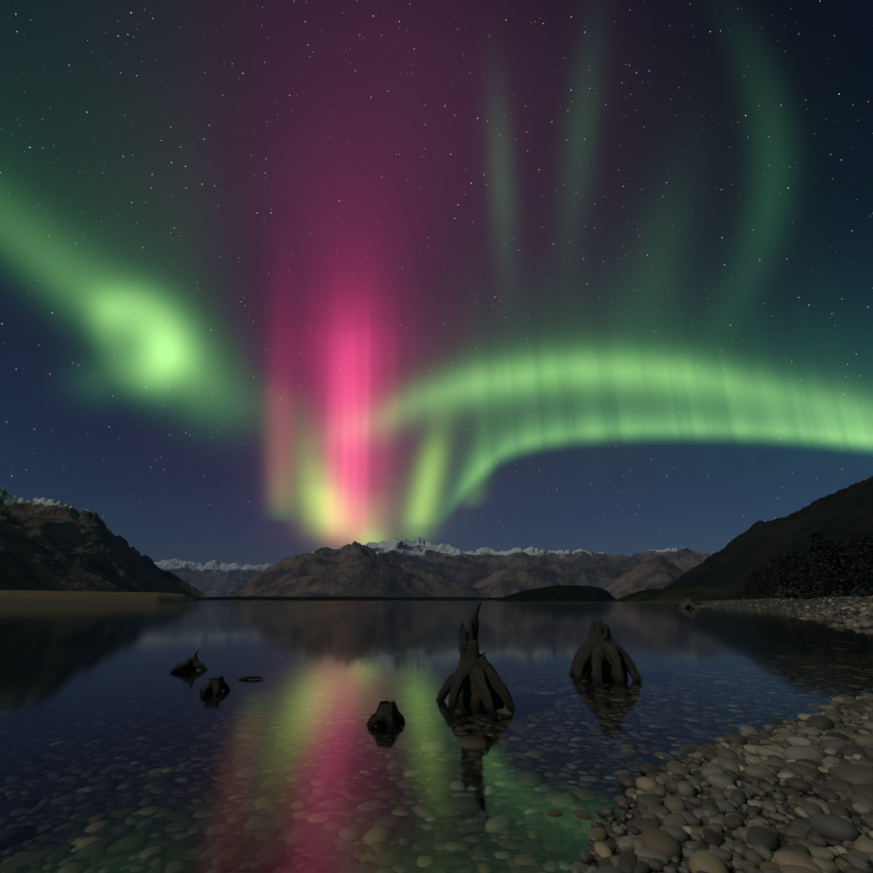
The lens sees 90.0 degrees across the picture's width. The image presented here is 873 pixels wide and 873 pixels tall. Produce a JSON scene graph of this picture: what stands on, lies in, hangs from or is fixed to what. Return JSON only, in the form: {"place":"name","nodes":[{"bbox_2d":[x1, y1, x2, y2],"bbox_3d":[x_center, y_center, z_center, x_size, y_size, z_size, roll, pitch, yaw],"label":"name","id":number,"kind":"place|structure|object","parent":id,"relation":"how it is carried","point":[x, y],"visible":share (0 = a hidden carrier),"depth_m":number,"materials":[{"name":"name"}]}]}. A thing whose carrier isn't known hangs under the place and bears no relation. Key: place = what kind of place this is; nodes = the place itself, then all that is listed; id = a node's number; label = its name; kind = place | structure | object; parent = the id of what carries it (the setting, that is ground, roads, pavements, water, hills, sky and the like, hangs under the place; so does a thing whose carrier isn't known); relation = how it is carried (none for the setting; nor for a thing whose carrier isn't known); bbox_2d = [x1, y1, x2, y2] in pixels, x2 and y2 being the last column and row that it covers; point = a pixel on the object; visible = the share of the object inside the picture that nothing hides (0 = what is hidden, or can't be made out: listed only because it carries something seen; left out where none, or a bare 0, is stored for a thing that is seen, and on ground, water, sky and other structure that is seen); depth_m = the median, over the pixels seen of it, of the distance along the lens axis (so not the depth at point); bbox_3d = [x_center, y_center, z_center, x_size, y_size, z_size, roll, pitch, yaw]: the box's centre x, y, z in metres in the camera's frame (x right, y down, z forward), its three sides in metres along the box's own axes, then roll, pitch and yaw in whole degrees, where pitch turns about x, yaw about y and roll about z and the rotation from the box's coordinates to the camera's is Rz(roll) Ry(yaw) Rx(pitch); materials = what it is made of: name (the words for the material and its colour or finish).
{"place":"outdoors","nodes":[
{"label":"outdoors","id":0,"kind":"place"},
{"bbox_2d":[0,518,127,591],"bbox_3d":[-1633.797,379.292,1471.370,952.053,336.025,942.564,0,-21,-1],"label":"mountain spur","id":1,"kind":"structure","parent":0,"point":[27,562],"depth_m":1554.33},
{"bbox_2d":[0,486,205,597],"bbox_3d":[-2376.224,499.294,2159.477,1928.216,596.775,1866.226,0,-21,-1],"label":"mountain","id":2,"kind":"structure","parent":0,"point":[87,541],"depth_m":2316.13,"materials":[{"name":"brown stone"}]},
{"bbox_2d":[154,559,272,596],"bbox_3d":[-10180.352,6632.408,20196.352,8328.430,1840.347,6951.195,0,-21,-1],"label":"mountain range","id":3,"kind":"structure","parent":0,"point":[214,578],"depth_m":19608.38,"materials":[{"name":"grey stone"}]},
{"bbox_2d":[230,541,490,596],"bbox_3d":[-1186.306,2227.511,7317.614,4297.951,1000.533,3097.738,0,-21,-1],"label":"mountain","id":4,"kind":"structure","parent":0,"point":[354,568],"depth_m":6863.77,"materials":[{"name":"brown stone"}]},
{"bbox_2d":[0,601,872,872],"bbox_3d":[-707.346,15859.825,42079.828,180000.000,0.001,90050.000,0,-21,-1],"label":"lake water","id":5,"kind":"structure","parent":0,"point":[123,749],"depth_m":4.01,"materials":[{"name":"liquid"}]},
{"bbox_2d":[169,650,206,672],"bbox_3d":[-4.070,3.779,7.109,0.583,0.559,0.499,14,-25,-33],"label":"snag","id":6,"kind":"object","parent":5,"relation":"in","point":[191,663],"visible":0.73,"depth_m":7.04,"materials":[{"name":"brown wood"}]},
{"bbox_2d":[199,676,229,695],"bbox_3d":[-2.754,3.141,5.297,0.355,0.403,0.387,-3,-21,8],"label":"root lump","id":7,"kind":"object","parent":5,"relation":"in","point":[214,686],"visible":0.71,"depth_m":5.28,"materials":[{"name":"brown wood"}]},
{"bbox_2d":[238,676,262,679],"bbox_3d":[-2.643,3.440,6.211,0.337,0.056,0.042,4,-21,-10],"label":"rock","id":8,"kind":"object","parent":5,"relation":"on","point":[250,677],"visible":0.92,"depth_m":6.20,"materials":[{"name":"grey stone"}]},
{"bbox_2d":[367,701,404,727],"bbox_3d":[-0.452,2.664,3.950,0.358,0.469,0.331,-3,-21,7],"label":"root lump","id":9,"kind":"object","parent":5,"relation":"in","point":[388,713],"visible":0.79,"depth_m":3.94,"materials":[{"name":"brown wood"}]},
{"bbox_2d":[569,619,641,682],"bbox_3d":[2.438,3.339,6.483,0.941,1.160,1.019,-1,-21,3],"label":"tree stump","id":10,"kind":"object","parent":5,"relation":"in","point":[600,655],"visible":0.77,"depth_m":6.32,"materials":[{"name":"brown wood"}]},
{"bbox_2d":[678,598,699,608],"bbox_3d":[37.349,25.072,64.892,2.855,2.079,3.059,-8,-22,21],"label":"stump","id":11,"kind":"object","parent":5,"relation":"in","point":[688,604],"visible":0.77,"depth_m":64.12,"materials":[{"name":"brown wood"}]},
{"bbox_2d":[0,590,872,872],"bbox_3d":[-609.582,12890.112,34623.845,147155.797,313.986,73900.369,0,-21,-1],"label":"ground","id":12,"kind":"structure","parent":0,"point":[17,596],"depth_m":77.26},
{"bbox_2d":[195,596,500,600],"bbox_3d":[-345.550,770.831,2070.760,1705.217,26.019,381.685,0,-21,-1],"label":"far shoreline","id":13,"kind":"structure","parent":12,"relation":"on","point":[343,598],"depth_m":2138.70,"materials":[{"name":"black"}]},
{"bbox_2d":[436,601,514,712],"bbox_3d":[0.441,2.604,4.895,0.844,1.410,0.995,7,-22,-17],"label":"stump","id":14,"kind":"object","parent":12,"relation":"on","point":[474,679],"visible":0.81,"depth_m":4.76,"materials":[{"name":"brown wood"}]},
{"bbox_2d":[547,689,872,872],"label":"shore pebbles","id":15,"kind":"object","parent":12,"relation":"on","point":[800,753],"visible":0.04,"depth_m":2.18,"materials":[{"name":"grey stone"}]},
{"bbox_2d":[744,581,749,598],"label":"conifer","id":16,"kind":"object","parent":12,"relation":"on","point":[746,586],"visible":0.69,"depth_m":223.41,"materials":[{"name":"green plant"}]},
{"bbox_2d":[746,572,751,596],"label":"conifer","id":17,"kind":"object","parent":12,"relation":"on","point":[749,578],"visible":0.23,"depth_m":223.13,"materials":[{"name":"green plant"}]},
{"bbox_2d":[750,569,756,591],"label":"conifer","id":18,"kind":"object","parent":12,"relation":"on","point":[753,571],"visible":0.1,"depth_m":185.42,"materials":[{"name":"green plant"}]},
{"bbox_2d":[751,574,757,594],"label":"conifer","id":19,"kind":"object","parent":12,"relation":"on","point":[754,584],"visible":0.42,"depth_m":179.85,"materials":[{"name":"green plant"}]},
{"bbox_2d":[755,571,760,591],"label":"conifer","id":20,"kind":"object","parent":12,"relation":"on","point":[757,572],"visible":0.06,"depth_m":171.13,"materials":[{"name":"green plant"}]},
{"bbox_2d":[756,568,765,596],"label":"conifer","id":21,"kind":"object","parent":12,"relation":"on","point":[759,588],"visible":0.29,"depth_m":166.68,"materials":[{"name":"green plant"}]},
{"bbox_2d":[763,567,772,598],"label":"tree","id":22,"kind":"object","parent":12,"relation":"on","point":[766,580],"visible":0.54,"depth_m":147.52,"materials":[{"name":"green plant"}]},
{"bbox_2d":[772,557,791,593],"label":"tree","id":23,"kind":"object","parent":12,"relation":"on","point":[783,562],"visible":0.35,"depth_m":123.06,"materials":[{"name":"green plant"}]},
{"bbox_2d":[699,596,872,631],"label":"shore stones","id":24,"kind":"object","parent":12,"relation":"on","point":[864,620],"visible":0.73,"depth_m":34.54,"materials":[{"name":"grey stone"}]},
{"bbox_2d":[777,586,801,598],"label":"bush","id":25,"kind":"object","parent":12,"relation":"on","point":[785,592],"visible":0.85,"depth_m":76.59,"materials":[{"name":"green plant"}]},
{"bbox_2d":[799,592,816,598],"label":"bush","id":26,"kind":"object","parent":12,"relation":"on","point":[806,595],"visible":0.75,"depth_m":71.58,"materials":[{"name":"green plant"}]},
{"bbox_2d":[794,585,823,596],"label":"bush","id":27,"kind":"object","parent":12,"relation":"on","point":[802,590],"visible":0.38,"depth_m":74.13,"materials":[{"name":"green plant"}]},
{"bbox_2d":[807,545,826,595],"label":"tree","id":28,"kind":"object","parent":12,"relation":"on","point":[812,568],"visible":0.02,"depth_m":92.94,"materials":[{"name":"green plant"}]},
{"bbox_2d":[807,541,826,594],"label":"tree","id":29,"kind":"object","parent":12,"relation":"on","point":[811,543],"visible":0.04,"depth_m":92.42,"materials":[{"name":"green plant"}]},
{"bbox_2d":[809,531,852,593],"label":"tree","id":30,"kind":"object","parent":12,"relation":"on","point":[827,578],"visible":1,"depth_m":84.33,"materials":[{"name":"green plant"}]},
{"bbox_2d":[826,592,837,597],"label":"bush","id":31,"kind":"object","parent":12,"relation":"on","point":[831,595],"visible":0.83,"depth_m":71.39,"materials":[{"name":"green plant"}]},
{"bbox_2d":[816,536,854,595],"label":"tree","id":32,"kind":"object","parent":12,"relation":"on","point":[828,540],"visible":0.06,"depth_m":88.40,"materials":[{"name":"green plant"}]},
{"bbox_2d":[830,588,846,594],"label":"bush","id":33,"kind":"object","parent":12,"relation":"on","point":[841,591],"visible":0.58,"depth_m":78.51,"materials":[{"name":"green plant"}]},
{"bbox_2d":[849,588,863,595],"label":"bush","id":34,"kind":"object","parent":12,"relation":"on","point":[851,591],"visible":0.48,"depth_m":74.28,"materials":[{"name":"green plant"}]},
{"bbox_2d":[853,589,869,596],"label":"bush","id":35,"kind":"object","parent":12,"relation":"on","point":[857,593],"visible":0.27,"depth_m":68.72,"materials":[{"name":"green plant"}]},
{"bbox_2d":[858,585,871,594],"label":"bush","id":36,"kind":"object","parent":12,"relation":"on","point":[867,590],"visible":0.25,"depth_m":77.81,"materials":[{"name":"green plant"}]},
{"bbox_2d":[860,592,870,596],"bbox_3d":[62.518,23.096,63.592,1.259,0.916,1.381,-14,-25,33],"label":"bush","id":37,"kind":"object","parent":12,"relation":"on","point":[863,594],"visible":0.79,"depth_m":63.54,"materials":[{"name":"green plant"}]},
{"bbox_2d":[0,0,872,566],"label":"sky","id":38,"kind":"structure","parent":0,"point":[280,279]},
{"bbox_2d":[311,537,711,587],"bbox_3d":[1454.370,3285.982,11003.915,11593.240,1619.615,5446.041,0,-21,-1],"label":"mountain","id":39,"kind":"structure","parent":0,"point":[580,566],"depth_m":10520.28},
{"bbox_2d":[473,565,587,597],"bbox_3d":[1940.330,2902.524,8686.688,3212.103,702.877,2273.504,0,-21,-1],"label":"mountain","id":40,"kind":"structure","parent":0,"point":[507,582],"depth_m":8471.21,"materials":[{"name":"brown stone"}]},
{"bbox_2d":[495,585,615,600],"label":"island hill","id":41,"kind":"structure","parent":0,"point":[570,593],"depth_m":1251.41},
{"bbox_2d":[602,555,686,598],"bbox_3d":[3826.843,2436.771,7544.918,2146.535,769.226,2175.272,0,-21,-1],"label":"mountain","id":42,"kind":"structure","parent":0,"point":[658,572],"depth_m":7437.66,"materials":[{"name":"brown stone"}]},
{"bbox_2d":[612,585,744,601],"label":"hill","id":43,"kind":"structure","parent":0,"point":[709,593],"depth_m":776.22,"materials":[{"name":"green plant"}]},
{"bbox_2d":[663,476,872,588],"bbox_3d":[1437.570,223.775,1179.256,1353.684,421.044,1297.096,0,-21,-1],"label":"mountain","id":44,"kind":"structure","parent":0,"point":[842,515],"depth_m":1316.10,"materials":[{"name":"black stone"}]}
]}

